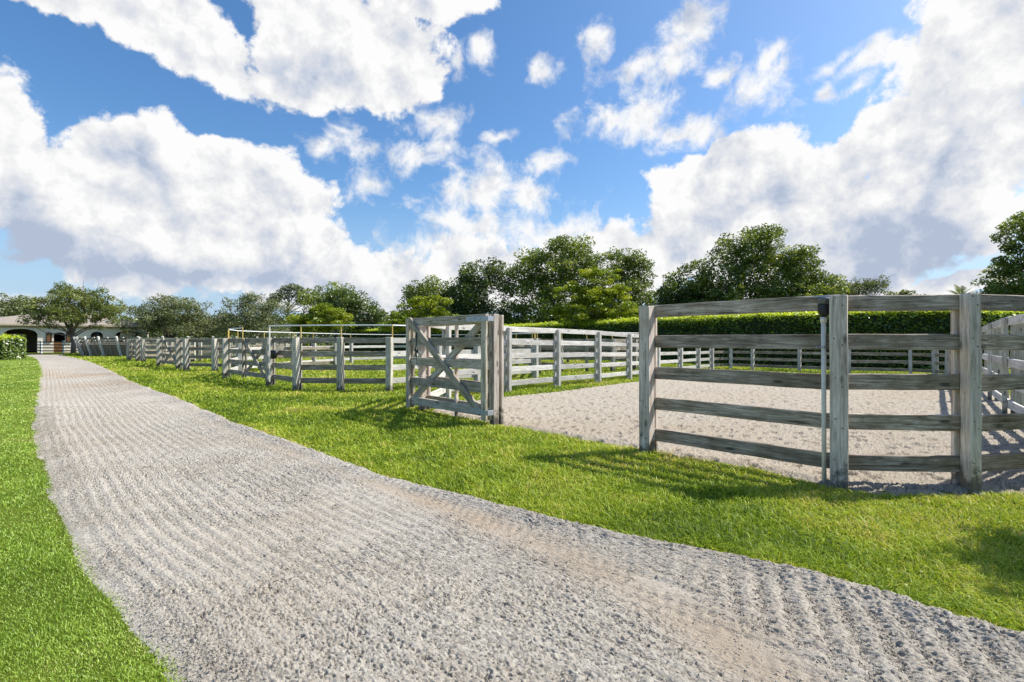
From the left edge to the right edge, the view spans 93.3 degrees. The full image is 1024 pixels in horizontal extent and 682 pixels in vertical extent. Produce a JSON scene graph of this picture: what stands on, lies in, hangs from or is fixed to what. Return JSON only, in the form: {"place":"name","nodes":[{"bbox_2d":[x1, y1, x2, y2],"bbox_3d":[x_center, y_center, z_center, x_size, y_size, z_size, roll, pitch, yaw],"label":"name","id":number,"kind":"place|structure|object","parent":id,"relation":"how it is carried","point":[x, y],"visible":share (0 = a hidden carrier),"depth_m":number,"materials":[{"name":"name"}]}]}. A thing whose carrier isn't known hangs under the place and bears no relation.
{"place":"outdoors","nodes":[
{"label":"outdoors","id":0,"kind":"place"},
{"bbox_2d":[0,356,187,681],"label":"mown lawn","id":1,"kind":"structure","parent":0,"point":[33,483],"depth_m":2.48,"materials":[{"name":"green plant"}]},
{"bbox_2d":[0,343,1023,681],"bbox_3d":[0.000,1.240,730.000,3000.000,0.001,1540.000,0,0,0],"label":"ground","id":2,"kind":"structure","parent":0,"point":[72,583],"depth_m":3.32,"materials":[{"name":"green plant"}]},
{"bbox_2d":[0,334,26,359],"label":"clipped hedge","id":3,"kind":"object","parent":2,"relation":"on","point":[11,347],"visible":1,"depth_m":32.29,"materials":[{"name":"green plant"}]},
{"bbox_2d":[0,292,39,316],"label":"oak tree","id":4,"kind":"object","parent":2,"relation":"on","point":[7,309],"visible":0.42,"depth_m":76.83,"materials":[{"name":"green plant"}]},
{"bbox_2d":[38,341,77,352],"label":"stable fence","id":5,"kind":"object","parent":2,"relation":"on","point":[40,347],"visible":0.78,"depth_m":49.37,"materials":[{"name":"white paint"}]},
{"bbox_2d":[10,281,128,353],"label":"oak tree","id":6,"kind":"object","parent":2,"relation":"on","point":[67,311],"visible":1,"depth_m":45.68,"materials":[{"name":"green plant"}]},
{"bbox_2d":[0,314,148,352],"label":"stable barn","id":7,"kind":"structure","parent":2,"relation":"on","point":[9,326],"depth_m":54.02,"materials":[{"name":"beige paint"}]},
{"bbox_2d":[54,343,61,351],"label":"stall door","id":8,"kind":"structure","parent":7,"relation":"in","point":[54,343],"depth_m":52.65,"materials":[{"name":"brown wood"}]},
{"bbox_2d":[116,331,140,340],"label":"arched door","id":9,"kind":"structure","parent":7,"relation":"in","point":[122,331],"depth_m":56.05,"materials":[{"name":"brown wood"}]},
{"bbox_2d":[126,340,166,359],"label":"pen fence","id":10,"kind":"object","parent":2,"relation":"on","point":[127,350],"visible":0.3,"depth_m":30.80,"materials":[{"name":"grey wood"}]},
{"bbox_2d":[129,340,134,357],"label":"wooden gate","id":11,"kind":"structure","parent":10,"relation":"attached to","point":[131,350],"depth_m":30.63,"materials":[{"name":"grey wood"}]},
{"bbox_2d":[112,293,217,337],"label":"oak tree","id":12,"kind":"object","parent":2,"relation":"on","point":[159,314],"visible":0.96,"depth_m":56.72,"materials":[{"name":"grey plant"}]},
{"bbox_2d":[135,339,232,361],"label":"pen fence","id":13,"kind":"object","parent":2,"relation":"on","point":[141,346],"visible":0.41,"depth_m":28.88,"materials":[{"name":"grey wood"}]},
{"bbox_2d":[73,336,304,355],"bbox_3d":[-30.200,0.455,47.200,18.743,1.664,18.679,0,0,0],"label":"round pen","id":14,"kind":"object","parent":2,"relation":"on","point":[100,347],"visible":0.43,"depth_m":38.79,"materials":[{"name":"wood"}]},
{"bbox_2d":[184,313,233,337],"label":"oak tree","id":15,"kind":"object","parent":2,"relation":"on","point":[206,336],"visible":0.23,"depth_m":61.18,"materials":[{"name":"green plant"}]},
{"bbox_2d":[156,339,286,365],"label":"pen fence","id":16,"kind":"object","parent":2,"relation":"on","point":[159,351],"visible":0.32,"depth_m":26.29,"materials":[{"name":"grey wood"}]},
{"bbox_2d":[222,327,242,377],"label":"pen fence","id":17,"kind":"object","parent":2,"relation":"on","point":[227,351],"visible":0.86,"depth_m":15.81,"materials":[{"name":"grey wood"}]},
{"bbox_2d":[241,338,265,380],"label":"wooden gate","id":18,"kind":"structure","parent":17,"relation":"attached to","point":[252,352],"depth_m":14.26,"materials":[{"name":"grey wood"}]},
{"bbox_2d":[200,289,297,343],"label":"oak tree","id":19,"kind":"object","parent":2,"relation":"on","point":[251,318],"visible":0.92,"depth_m":55.17,"materials":[{"name":"green plant"}]},
{"bbox_2d":[175,339,335,370],"bbox_3d":[-11.079,0.587,20.681,6.699,1.366,2.246,0,0,-13],"label":"pen fence","id":20,"kind":"object","parent":2,"relation":"on","point":[186,356],"visible":0.48,"depth_m":20.21,"materials":[{"name":"grey wood"}]},
{"bbox_2d":[162,339,180,365],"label":"wooden gate","id":21,"kind":"structure","parent":20,"relation":"attached to","point":[165,346],"depth_m":22.47,"materials":[{"name":"grey wood"}]},
{"bbox_2d":[10,310,537,345],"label":"distant wood","id":22,"kind":"object","parent":2,"relation":"on","point":[235,334],"visible":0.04,"depth_m":89.20,"materials":[{"name":"green plant"}]},
{"bbox_2d":[266,283,308,337],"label":"broadleaf tree","id":23,"kind":"object","parent":2,"relation":"on","point":[289,288],"visible":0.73,"depth_m":72.03,"materials":[{"name":"green plant"}]},
{"bbox_2d":[290,288,324,345],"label":"broadleaf tree","id":24,"kind":"object","parent":2,"relation":"on","point":[307,297],"visible":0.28,"depth_m":67.30,"materials":[{"name":"green plant"}]},
{"bbox_2d":[283,302,355,350],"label":"flowering tree","id":25,"kind":"object","parent":2,"relation":"on","point":[340,317],"visible":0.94,"depth_m":49.24,"materials":[{"name":"green plant"}]},
{"bbox_2d":[228,329,417,370],"bbox_3d":[-8.604,0.435,23.025,3.278,1.670,13.887,0,0,19],"label":"pen fence","id":26,"kind":"object","parent":2,"relation":"on","point":[262,357],"visible":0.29,"depth_m":24.04,"materials":[{"name":"white wood"}]},
{"bbox_2d":[300,281,361,337],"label":"broadleaf tree","id":27,"kind":"object","parent":2,"relation":"on","point":[329,294],"visible":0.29,"depth_m":65.27,"materials":[{"name":"green plant"}]},
{"bbox_2d":[266,324,405,390],"bbox_3d":[-3.886,0.428,12.723,5.622,1.685,1.992,0,0,-6],"label":"pen fence","id":28,"kind":"object","parent":2,"relation":"on","point":[297,367],"visible":0.86,"depth_m":12.08,"materials":[{"name":"grey wood"}]},
{"bbox_2d":[270,344,278,358],"bbox_3d":[-6.343,0.270,12.900,0.229,0.407,0.224,0,0,-39],"label":"rubber pail","id":29,"kind":"object","parent":28,"relation":"hanging from","point":[273,354],"visible":0.91,"depth_m":12.84,"materials":[{"name":"rubber"}]},
{"bbox_2d":[324,288,389,337],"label":"broadleaf tree","id":30,"kind":"object","parent":2,"relation":"on","point":[372,315],"visible":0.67,"depth_m":62.15,"materials":[{"name":"green plant"}]},
{"bbox_2d":[375,294,458,333],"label":"flowering tree","id":31,"kind":"object","parent":2,"relation":"on","point":[419,302],"visible":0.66,"depth_m":43.44,"materials":[{"name":"green plant"}]},
{"bbox_2d":[395,274,463,326],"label":"ficus tree","id":32,"kind":"object","parent":2,"relation":"on","point":[422,290],"visible":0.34,"depth_m":56.42,"materials":[{"name":"green plant"}]},
{"bbox_2d":[418,314,503,424],"bbox_3d":[-0.895,0.437,7.878,0.200,1.667,2.156,0,0,-41],"label":"paddock fence","id":33,"kind":"object","parent":2,"relation":"on","point":[497,364],"visible":0.42,"depth_m":7.12,"materials":[{"name":"grey wood"}]},
{"bbox_2d":[406,314,493,420],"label":"wooden gate","id":34,"kind":"structure","parent":33,"relation":"attached to","point":[483,324],"depth_m":7.56,"materials":[{"name":"grey wood"}]},
{"bbox_2d":[393,338,538,382],"bbox_3d":[-1.092,0.587,14.013,0.228,1.366,5.602,0,0,43],"label":"pen fence","id":35,"kind":"object","parent":2,"relation":"on","point":[533,361],"visible":0.27,"depth_m":14.00,"materials":[{"name":"white wood"}]},
{"bbox_2d":[430,255,531,324],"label":"ficus tree","id":36,"kind":"object","parent":2,"relation":"on","point":[472,293],"visible":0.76,"depth_m":54.80,"materials":[{"name":"green plant"}]},
{"bbox_2d":[434,333,540,372],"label":"pen fence","id":37,"kind":"object","parent":2,"relation":"on","point":[539,348],"visible":0.15,"depth_m":21.88,"materials":[{"name":"grey wood"}]},
{"bbox_2d":[492,234,623,324],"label":"ficus tree","id":38,"kind":"object","parent":2,"relation":"on","point":[563,261],"visible":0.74,"depth_m":52.62,"materials":[{"name":"green plant"}]},
{"bbox_2d":[426,324,713,397],"bbox_3d":[3.183,0.439,15.107,1.081,1.663,15.956,0,0,40],"label":"paddock fence","id":39,"kind":"object","parent":2,"relation":"on","point":[598,354],"visible":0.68,"depth_m":13.20,"materials":[{"name":"white wood"}]},
{"bbox_2d":[512,332,638,371],"bbox_3d":[2.621,0.455,21.402,7.508,1.630,3.807,0,0,17],"label":"pen fence","id":40,"kind":"object","parent":2,"relation":"on","point":[610,349],"visible":0.37,"depth_m":19.68,"materials":[{"name":"grey wood"}]},
{"bbox_2d":[512,345,638,361],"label":"pen fence","id":41,"kind":"object","parent":2,"relation":"on","point":[567,351],"visible":0.12,"depth_m":27.34,"materials":[{"name":"grey wood"}]},
{"bbox_2d":[549,267,638,327],"bbox_3d":[6.161,-2.044,35.658,7.099,6.842,5.047,0,0,0],"label":"tree","id":42,"kind":"object","parent":2,"relation":"on","point":[593,295],"visible":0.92,"depth_m":34.95,"materials":[{"name":"green plant"}]},
{"bbox_2d":[598,246,657,318],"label":"ficus tree","id":43,"kind":"object","parent":2,"relation":"on","point":[638,283],"visible":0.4,"depth_m":53.01,"materials":[{"name":"green plant"}]},
{"bbox_2d":[342,311,950,369],"bbox_3d":[-0.716,-0.231,43.028,5.169,3.076,60.269,0,0,-42],"label":"clipped hedge","id":44,"kind":"object","parent":2,"relation":"on","point":[899,322],"visible":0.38,"depth_m":24.59,"materials":[{"name":"green plant"}]},
{"bbox_2d":[648,262,731,316],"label":"ficus tree","id":45,"kind":"object","parent":2,"relation":"on","point":[668,291],"visible":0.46,"depth_m":46.24,"materials":[{"name":"green plant"}]},
{"bbox_2d":[434,379,1023,495],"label":"sand arena","id":46,"kind":"object","parent":2,"relation":"on","point":[608,414],"visible":0.47,"depth_m":6.85},
{"bbox_2d":[949,314,1023,413],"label":"paddock fence","id":47,"kind":"object","parent":46,"relation":"on","point":[998,362],"visible":0.36,"depth_m":7.89,"materials":[{"name":"grey wood"}]},
{"bbox_2d":[681,222,807,316],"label":"ficus tree","id":48,"kind":"object","parent":2,"relation":"on","point":[741,268],"visible":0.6,"depth_m":43.69,"materials":[{"name":"green plant"}]},
{"bbox_2d":[751,243,849,313],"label":"ficus tree","id":49,"kind":"object","parent":2,"relation":"on","point":[815,285],"visible":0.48,"depth_m":42.06,"materials":[{"name":"green plant"}]},
{"bbox_2d":[639,293,1023,492],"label":"paddock fence","id":50,"kind":"object","parent":2,"relation":"on","point":[966,423],"visible":0.97,"depth_m":4.10,"materials":[{"name":"grey wood"}]},
{"bbox_2d":[814,295,828,482],"bbox_3d":[2.708,0.423,4.200,0.115,1.635,0.104,0,0,0],"label":"riser pipe","id":51,"kind":"object","parent":50,"relation":"attached to","point":[823,307],"visible":0.86,"depth_m":4.18,"materials":[{"name":"white plastic"}]},
{"bbox_2d":[714,348,948,373],"bbox_3d":[12.066,0.564,19.060,7.808,1.413,1.193,0,0,37],"label":"paddock fence","id":52,"kind":"object","parent":2,"relation":"on","point":[935,355],"visible":0.59,"depth_m":18.24,"materials":[{"name":"grey wood"}]},
{"bbox_2d":[839,274,891,294],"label":"oak tree","id":53,"kind":"object","parent":2,"relation":"on","point":[858,287],"visible":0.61,"depth_m":57.09,"materials":[{"name":"green plant"}]},
{"bbox_2d":[884,289,925,294],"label":"broadleaf tree","id":54,"kind":"object","parent":2,"relation":"on","point":[903,292],"visible":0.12,"depth_m":79.88,"materials":[{"name":"green plant"}]},
{"bbox_2d":[946,284,975,293],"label":"palm tree","id":55,"kind":"object","parent":2,"relation":"on","point":[958,289],"visible":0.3,"depth_m":52.14,"materials":[{"name":"green plant"}]},
{"bbox_2d":[970,210,1023,295],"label":"ficus tree","id":56,"kind":"object","parent":2,"relation":"on","point":[1014,267],"visible":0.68,"depth_m":33.11,"materials":[{"name":"green plant"}]},
{"bbox_2d":[981,310,1023,368],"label":"clipped hedge","id":57,"kind":"object","parent":2,"relation":"on","point":[987,317],"visible":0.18,"depth_m":20.52,"materials":[{"name":"green plant"}]},
{"bbox_2d":[0,0,1023,337],"label":"sky","id":58,"kind":"structure","parent":0,"point":[203,151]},
{"bbox_2d":[27,355,1023,681],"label":"sand path","id":59,"kind":"structure","parent":0,"point":[69,383],"depth_m":2.40,"materials":[{"name":"grey gravel"}]}
]}

